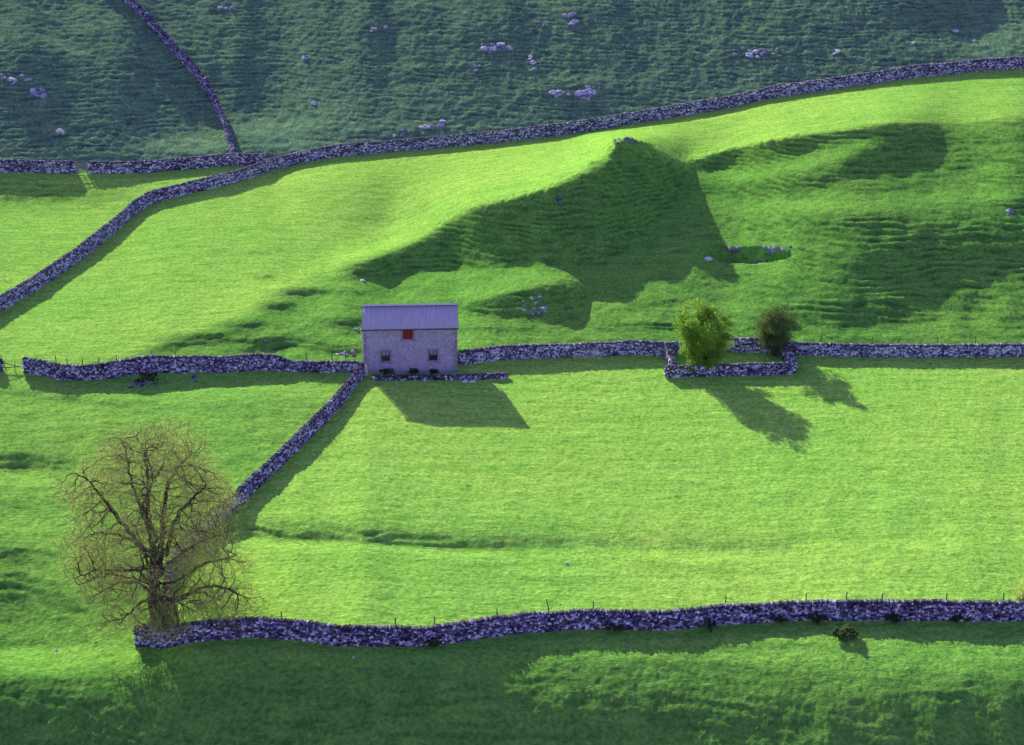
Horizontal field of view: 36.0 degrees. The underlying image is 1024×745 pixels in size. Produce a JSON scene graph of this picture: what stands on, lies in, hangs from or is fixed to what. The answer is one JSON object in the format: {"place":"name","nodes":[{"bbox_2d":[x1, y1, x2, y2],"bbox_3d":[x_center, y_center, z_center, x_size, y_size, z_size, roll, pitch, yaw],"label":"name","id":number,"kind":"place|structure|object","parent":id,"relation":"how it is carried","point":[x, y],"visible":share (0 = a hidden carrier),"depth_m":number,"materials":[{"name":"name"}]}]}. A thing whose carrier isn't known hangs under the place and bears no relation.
{"place":"outdoors","nodes":[
{"label":"outdoors","id":0,"kind":"place"},
{"bbox_2d":[0,0,1023,744],"bbox_3d":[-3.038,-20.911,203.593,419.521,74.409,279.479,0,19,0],"label":"meadow","id":1,"kind":"structure","parent":0,"point":[628,482],"depth_m":173.92,"materials":[{"name":"green plant"}]},
{"bbox_2d":[0,358,3,372],"bbox_3d":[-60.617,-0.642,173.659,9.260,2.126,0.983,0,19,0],"label":"dry stone wall","id":2,"kind":"structure","parent":1,"relation":"on","point":[1,366],"depth_m":173.43,"materials":[{"name":"stone"}]},
{"bbox_2d":[1,357,20,370],"bbox_3d":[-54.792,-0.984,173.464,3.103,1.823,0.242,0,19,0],"label":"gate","id":3,"kind":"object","parent":1,"relation":"on","point":[9,364],"visible":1,"depth_m":173.50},
{"bbox_2d":[0,73,31,84],"bbox_3d":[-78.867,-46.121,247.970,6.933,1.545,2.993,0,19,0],"label":"rock outcrop","id":4,"kind":"object","parent":1,"relation":"on","point":[14,80],"visible":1,"depth_m":247.63,"materials":[{"name":"stone"}]},
{"bbox_2d":[0,158,75,173],"bbox_3d":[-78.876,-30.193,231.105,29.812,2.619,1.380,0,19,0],"label":"dry stone wall","id":5,"kind":"structure","parent":1,"relation":"on","point":[8,165],"depth_m":230.75,"materials":[{"name":"stone"}]},
{"bbox_2d":[30,88,46,97],"bbox_3d":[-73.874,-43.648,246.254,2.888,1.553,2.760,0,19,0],"label":"rock outcrop","id":6,"kind":"object","parent":1,"relation":"on","point":[33,92],"visible":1,"depth_m":245.67,"materials":[{"name":"stone"}]},
{"bbox_2d":[56,128,63,134],"bbox_3d":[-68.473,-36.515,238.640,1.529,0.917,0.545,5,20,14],"label":"sheep","id":7,"kind":"object","parent":1,"relation":"on","point":[59,130],"visible":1,"depth_m":238.40},
{"bbox_2d":[75,162,87,173],"bbox_3d":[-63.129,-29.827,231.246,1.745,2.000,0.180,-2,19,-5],"label":"field gate","id":8,"kind":"structure","parent":1,"relation":"on","point":[81,166],"depth_m":231.13,"materials":[{"name":"grey wood"}]},
{"bbox_2d":[128,379,158,388],"bbox_3d":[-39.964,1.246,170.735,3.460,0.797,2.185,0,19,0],"label":"rock outcrop","id":9,"kind":"object","parent":1,"relation":"on","point":[143,383],"visible":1,"depth_m":170.67,"materials":[{"name":"stone"}]},
{"bbox_2d":[136,372,158,382],"bbox_3d":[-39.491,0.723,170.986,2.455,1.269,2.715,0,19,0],"label":"ivy clump","id":10,"kind":"object","parent":1,"relation":"on","point":[148,375],"visible":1,"depth_m":170.91,"materials":[{"name":"green plant"}]},
{"bbox_2d":[37,413,278,645],"bbox_3d":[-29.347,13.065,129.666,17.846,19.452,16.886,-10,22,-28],"label":"bare tree","id":11,"kind":"object","parent":1,"relation":"on","point":[171,533],"visible":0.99,"depth_m":128.31,"materials":[{"name":"brown plant"}]},
{"bbox_2d":[88,153,265,173],"bbox_3d":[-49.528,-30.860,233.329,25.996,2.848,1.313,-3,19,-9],"label":"dry stone wall","id":12,"kind":"structure","parent":1,"relation":"on","point":[176,163],"depth_m":232.90,"materials":[{"name":"stone"}]},
{"bbox_2d":[123,0,234,152],"bbox_3d":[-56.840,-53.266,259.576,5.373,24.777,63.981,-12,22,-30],"label":"dry stone wall","id":13,"kind":"structure","parent":1,"relation":"on","point":[176,50],"depth_m":256.78,"materials":[{"name":"stone"}]},
{"bbox_2d":[21,353,359,380],"bbox_3d":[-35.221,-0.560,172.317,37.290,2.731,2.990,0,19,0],"label":"dry stone wall","id":14,"kind":"structure","parent":1,"relation":"on","point":[157,363],"depth_m":172.36,"materials":[{"name":"stone"}]},
{"bbox_2d":[190,375,197,381],"bbox_3d":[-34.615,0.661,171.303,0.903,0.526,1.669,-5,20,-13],"label":"rock outcrop","id":15,"kind":"object","parent":1,"relation":"on","point":[193,376],"visible":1,"depth_m":171.07,"materials":[{"name":"stone"}]},
{"bbox_2d":[218,1,233,8],"bbox_3d":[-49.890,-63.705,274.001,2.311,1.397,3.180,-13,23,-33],"label":"rock outcrop","id":16,"kind":"object","parent":1,"relation":"on","point":[221,6],"visible":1,"depth_m":273.78,"materials":[{"name":"stone"}]},
{"bbox_2d":[159,362,364,623],"bbox_3d":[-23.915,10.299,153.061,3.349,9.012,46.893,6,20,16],"label":"dry stone wall","id":17,"kind":"structure","parent":1,"relation":"on","point":[281,456],"depth_m":155.27,"materials":[{"name":"stone"}]},
{"bbox_2d":[302,55,308,60],"bbox_3d":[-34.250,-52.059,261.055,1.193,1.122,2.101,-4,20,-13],"label":"rock outcrop","id":18,"kind":"object","parent":1,"relation":"on","point":[304,58],"visible":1,"depth_m":260.73,"materials":[{"name":"stone"}]},
{"bbox_2d":[335,349,355,355],"bbox_3d":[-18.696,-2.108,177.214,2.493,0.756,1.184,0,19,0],"label":"rock outcrop","id":19,"kind":"object","parent":1,"relation":"on","point":[347,354],"visible":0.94,"depth_m":177.00,"materials":[{"name":"stone"}]},
{"bbox_2d":[364,364,367,375],"bbox_3d":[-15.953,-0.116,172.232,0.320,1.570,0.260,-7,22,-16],"label":"gatepost","id":20,"kind":"object","parent":1,"relation":"on","point":[366,369],"visible":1,"depth_m":172.06,"materials":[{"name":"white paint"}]},
{"bbox_2d":[370,23,388,31],"bbox_3d":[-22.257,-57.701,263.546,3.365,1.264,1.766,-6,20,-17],"label":"rock outcrop","id":21,"kind":"object","parent":1,"relation":"on","point":[385,27],"visible":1,"depth_m":263.31,"materials":[{"name":"stone"}]},
{"bbox_2d":[379,368,394,374],"bbox_3d":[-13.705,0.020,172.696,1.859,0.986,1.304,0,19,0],"label":"weed clump","id":22,"kind":"object","parent":1,"relation":"on","point":[386,371],"visible":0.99,"depth_m":172.45,"materials":[{"name":"green plant"}]},
{"bbox_2d":[393,129,406,136],"bbox_3d":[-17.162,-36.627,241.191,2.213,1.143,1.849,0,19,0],"label":"rock outcrop","id":23,"kind":"object","parent":1,"relation":"on","point":[403,131],"visible":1,"depth_m":240.82,"materials":[{"name":"stone"}]},
{"bbox_2d":[360,303,458,371],"bbox_3d":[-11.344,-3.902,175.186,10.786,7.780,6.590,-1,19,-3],"label":"field barn","id":24,"kind":"structure","parent":1,"relation":"on","point":[421,337],"depth_m":172.73,"materials":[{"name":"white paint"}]},
{"bbox_2d":[379,350,391,362],"bbox_3d":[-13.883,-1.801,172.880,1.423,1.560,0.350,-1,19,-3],"label":"window","id":25,"kind":"structure","parent":24,"relation":"in","point":[384,356],"depth_m":172.96,"materials":[{"name":"grey glass"}]},
{"bbox_2d":[427,349,439,362],"bbox_3d":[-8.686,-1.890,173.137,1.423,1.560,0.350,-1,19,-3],"label":"window","id":26,"kind":"structure","parent":24,"relation":"in","point":[432,354],"depth_m":173.17,"materials":[{"name":"grey glass"}]},
{"bbox_2d":[409,368,418,373],"bbox_3d":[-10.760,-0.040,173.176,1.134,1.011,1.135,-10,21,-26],"label":"weed clump","id":27,"kind":"object","parent":1,"relation":"on","point":[414,371],"visible":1,"depth_m":173.00,"materials":[{"name":"green plant"}]},
{"bbox_2d":[419,124,435,128],"bbox_3d":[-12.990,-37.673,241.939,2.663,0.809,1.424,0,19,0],"label":"rock outcrop","id":28,"kind":"object","parent":1,"relation":"on","point":[429,126],"visible":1,"depth_m":241.54,"materials":[{"name":"stone"}]},
{"bbox_2d":[422,636,440,646],"bbox_3d":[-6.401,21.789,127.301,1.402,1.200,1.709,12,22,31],"label":"weed clump","id":29,"kind":"object","parent":1,"relation":"on","point":[433,644],"visible":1,"depth_m":126.79,"materials":[{"name":"green plant"}]},
{"bbox_2d":[429,369,438,373],"bbox_3d":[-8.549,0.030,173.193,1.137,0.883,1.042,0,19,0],"label":"weed clump","id":30,"kind":"object","parent":1,"relation":"on","point":[432,371],"visible":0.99,"depth_m":173.09,"materials":[{"name":"green plant"}]},
{"bbox_2d":[371,372,507,380],"bbox_3d":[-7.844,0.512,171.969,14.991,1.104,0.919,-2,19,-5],"label":"dry stone wall","id":31,"kind":"structure","parent":1,"relation":"on","point":[436,376],"depth_m":171.75,"materials":[{"name":"stone"}]},
{"bbox_2d":[437,119,445,126],"bbox_3d":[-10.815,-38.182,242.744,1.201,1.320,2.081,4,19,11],"label":"rock outcrop","id":32,"kind":"object","parent":1,"relation":"on","point":[441,123],"visible":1,"depth_m":242.38,"materials":[{"name":"stone"}]},
{"bbox_2d":[468,62,480,70],"bbox_3d":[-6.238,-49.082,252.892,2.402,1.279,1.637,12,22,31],"label":"rock outcrop","id":33,"kind":"object","parent":1,"relation":"on","point":[471,64],"visible":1,"depth_m":252.82,"materials":[{"name":"stone"}]},
{"bbox_2d":[480,43,512,53],"bbox_3d":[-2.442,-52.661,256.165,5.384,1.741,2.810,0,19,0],"label":"rock outcrop","id":34,"kind":"object","parent":1,"relation":"on","point":[494,47],"visible":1,"depth_m":255.64,"materials":[{"name":"stone"}]},
{"bbox_2d":[0,56,1023,311],"bbox_3d":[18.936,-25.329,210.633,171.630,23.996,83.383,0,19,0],"label":"dry stone wall","id":35,"kind":"structure","parent":1,"relation":"on","point":[62,264],"depth_m":237.20,"materials":[{"name":"stone"}]},
{"bbox_2d":[528,55,536,69],"bbox_3d":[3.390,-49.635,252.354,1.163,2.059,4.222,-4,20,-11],"label":"rock outcrop","id":36,"kind":"object","parent":1,"relation":"on","point":[532,62],"visible":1,"depth_m":252.05,"materials":[{"name":"stone"}]},
{"bbox_2d":[522,293,546,314],"bbox_3d":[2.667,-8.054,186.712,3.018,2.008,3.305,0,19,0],"label":"rock outcrop","id":37,"kind":"object","parent":1,"relation":"on","point":[544,308],"visible":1,"depth_m":186.01,"materials":[{"name":"stone"}]},
{"bbox_2d":[549,90,571,97],"bbox_3d":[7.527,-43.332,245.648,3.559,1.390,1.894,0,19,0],"label":"rock outcrop","id":38,"kind":"object","parent":1,"relation":"on","point":[553,92],"visible":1,"depth_m":245.46,"materials":[{"name":"stone"}]},
{"bbox_2d":[555,196,566,209],"bbox_3d":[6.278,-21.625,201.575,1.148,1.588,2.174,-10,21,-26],"label":"rock outcrop","id":39,"kind":"object","parent":1,"relation":"on","point":[559,198],"visible":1,"depth_m":201.59,"materials":[{"name":"stone"}]},
{"bbox_2d":[562,12,578,25],"bbox_3d":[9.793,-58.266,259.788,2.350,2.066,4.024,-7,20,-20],"label":"rock outcrop","id":40,"kind":"object","parent":1,"relation":"on","point":[573,22],"visible":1,"depth_m":259.78,"materials":[{"name":"stone"}]},
{"bbox_2d":[133,598,1023,648],"bbox_3d":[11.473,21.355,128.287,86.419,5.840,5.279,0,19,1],"label":"dry stone wall","id":41,"kind":"structure","parent":1,"relation":"on","point":[502,625],"depth_m":128.59,"materials":[{"name":"stone"}]},
{"bbox_2d":[574,85,596,99],"bbox_3d":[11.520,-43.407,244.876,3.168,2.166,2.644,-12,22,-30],"label":"rock outcrop","id":42,"kind":"object","parent":1,"relation":"on","point":[588,93],"visible":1,"depth_m":244.45,"materials":[{"name":"stone"}]},
{"bbox_2d":[604,622,623,631],"bbox_3d":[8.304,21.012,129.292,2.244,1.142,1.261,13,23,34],"label":"weed clump","id":43,"kind":"object","parent":1,"relation":"on","point":[618,627],"visible":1,"depth_m":128.90,"materials":[{"name":"green plant"}]},
{"bbox_2d":[614,137,635,144],"bbox_3d":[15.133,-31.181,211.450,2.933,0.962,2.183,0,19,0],"label":"rock outcrop","id":44,"kind":"object","parent":1,"relation":"on","point":[634,141],"visible":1,"depth_m":210.99,"materials":[{"name":"stone"}]},
{"bbox_2d":[664,344,676,364],"bbox_3d":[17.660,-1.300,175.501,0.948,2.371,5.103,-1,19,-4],"label":"dry stone wall","id":45,"kind":"structure","parent":1,"relation":"on","point":[670,358],"depth_m":175.39,"materials":[{"name":"stone"}]},
{"bbox_2d":[672,296,736,373],"bbox_3d":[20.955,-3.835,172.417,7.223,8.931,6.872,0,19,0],"label":"hawthorn bush","id":46,"kind":"object","parent":1,"relation":"on","point":[694,330],"visible":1,"depth_m":171.63,"materials":[{"name":"green plant"}]},
{"bbox_2d":[698,617,715,632],"bbox_3d":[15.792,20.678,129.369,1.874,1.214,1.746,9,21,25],"label":"weed clump","id":47,"kind":"object","parent":1,"relation":"on","point":[710,625],"visible":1,"depth_m":128.93,"materials":[{"name":"green plant"}]},
{"bbox_2d":[664,361,795,377],"bbox_3d":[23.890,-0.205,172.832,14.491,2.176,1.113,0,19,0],"label":"dry stone wall","id":48,"kind":"structure","parent":1,"relation":"on","point":[744,369],"depth_m":172.54,"materials":[{"name":"stone"}]},
{"bbox_2d":[458,336,1023,365],"bbox_3d":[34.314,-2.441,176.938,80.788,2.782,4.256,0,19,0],"label":"dry stone wall","id":49,"kind":"structure","parent":1,"relation":"on","point":[629,347],"depth_m":176.54,"materials":[{"name":"stone"}]},
{"bbox_2d":[726,246,759,262],"bbox_3d":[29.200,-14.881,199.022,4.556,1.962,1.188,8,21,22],"label":"rock outcrop","id":50,"kind":"object","parent":1,"relation":"on","point":[738,251],"visible":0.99,"depth_m":198.93,"materials":[{"name":"stone"}]},
{"bbox_2d":[733,47,778,57],"bbox_3d":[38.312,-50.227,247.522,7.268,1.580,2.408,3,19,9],"label":"rock outcrop","id":51,"kind":"object","parent":1,"relation":"on","point":[749,54],"visible":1,"depth_m":247.45,"materials":[{"name":"stone"}]},
{"bbox_2d":[751,304,803,356],"bbox_3d":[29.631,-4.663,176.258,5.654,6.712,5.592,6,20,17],"label":"hawthorn bush","id":52,"kind":"object","parent":1,"relation":"on","point":[775,325],"visible":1,"depth_m":175.49,"materials":[{"name":"green plant"}]},
{"bbox_2d":[763,245,791,261],"bbox_3d":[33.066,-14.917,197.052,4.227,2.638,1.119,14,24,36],"label":"rock outcrop","id":53,"kind":"object","parent":1,"relation":"on","point":[773,250],"visible":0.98,"depth_m":197.13,"materials":[{"name":"stone"}]},
{"bbox_2d":[772,613,787,622],"bbox_3d":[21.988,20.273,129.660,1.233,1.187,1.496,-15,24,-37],"label":"weed clump","id":54,"kind":"object","parent":1,"relation":"on","point":[779,618],"visible":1,"depth_m":129.32,"materials":[{"name":"green plant"}]},
{"bbox_2d":[780,345,797,371],"bbox_3d":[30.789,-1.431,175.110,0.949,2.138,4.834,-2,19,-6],"label":"dry stone wall","id":55,"kind":"structure","parent":1,"relation":"on","point":[786,354],"depth_m":174.92,"materials":[{"name":"stone"}]},
{"bbox_2d":[806,610,828,623],"bbox_3d":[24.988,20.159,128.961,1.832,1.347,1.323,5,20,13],"label":"weed clump","id":56,"kind":"object","parent":1,"relation":"on","point":[816,619],"visible":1,"depth_m":128.66,"materials":[{"name":"green plant"}]},
{"bbox_2d":[831,623,857,638],"bbox_3d":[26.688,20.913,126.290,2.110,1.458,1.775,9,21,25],"label":"small bush","id":57,"kind":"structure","parent":1,"relation":"on","point":[848,631],"depth_m":125.97,"materials":[{"name":"green plant"}]},
{"bbox_2d":[886,613,900,622],"bbox_3d":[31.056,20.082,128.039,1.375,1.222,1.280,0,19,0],"label":"weed clump","id":58,"kind":"object","parent":1,"relation":"on","point":[892,618],"visible":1,"depth_m":127.88,"materials":[{"name":"green plant"}]},
{"bbox_2d":[949,615,963,622],"bbox_3d":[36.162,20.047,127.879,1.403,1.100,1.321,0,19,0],"label":"weed clump","id":59,"kind":"object","parent":1,"relation":"on","point":[956,618],"visible":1,"depth_m":127.75,"materials":[{"name":"green plant"}]},
{"bbox_2d":[1006,209,1014,214],"bbox_3d":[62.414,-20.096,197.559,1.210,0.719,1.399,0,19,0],"label":"rock outcrop","id":60,"kind":"object","parent":1,"relation":"on","point":[1009,211],"visible":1,"depth_m":197.40,"materials":[{"name":"stone"}]},
{"bbox_2d":[1010,578,1023,601],"bbox_3d":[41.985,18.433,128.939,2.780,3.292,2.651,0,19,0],"label":"sapling","id":61,"kind":"object","parent":1,"relation":"on","point":[1022,596],"visible":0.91,"depth_m":128.80,"materials":[{"name":"green plant"}]}
]}

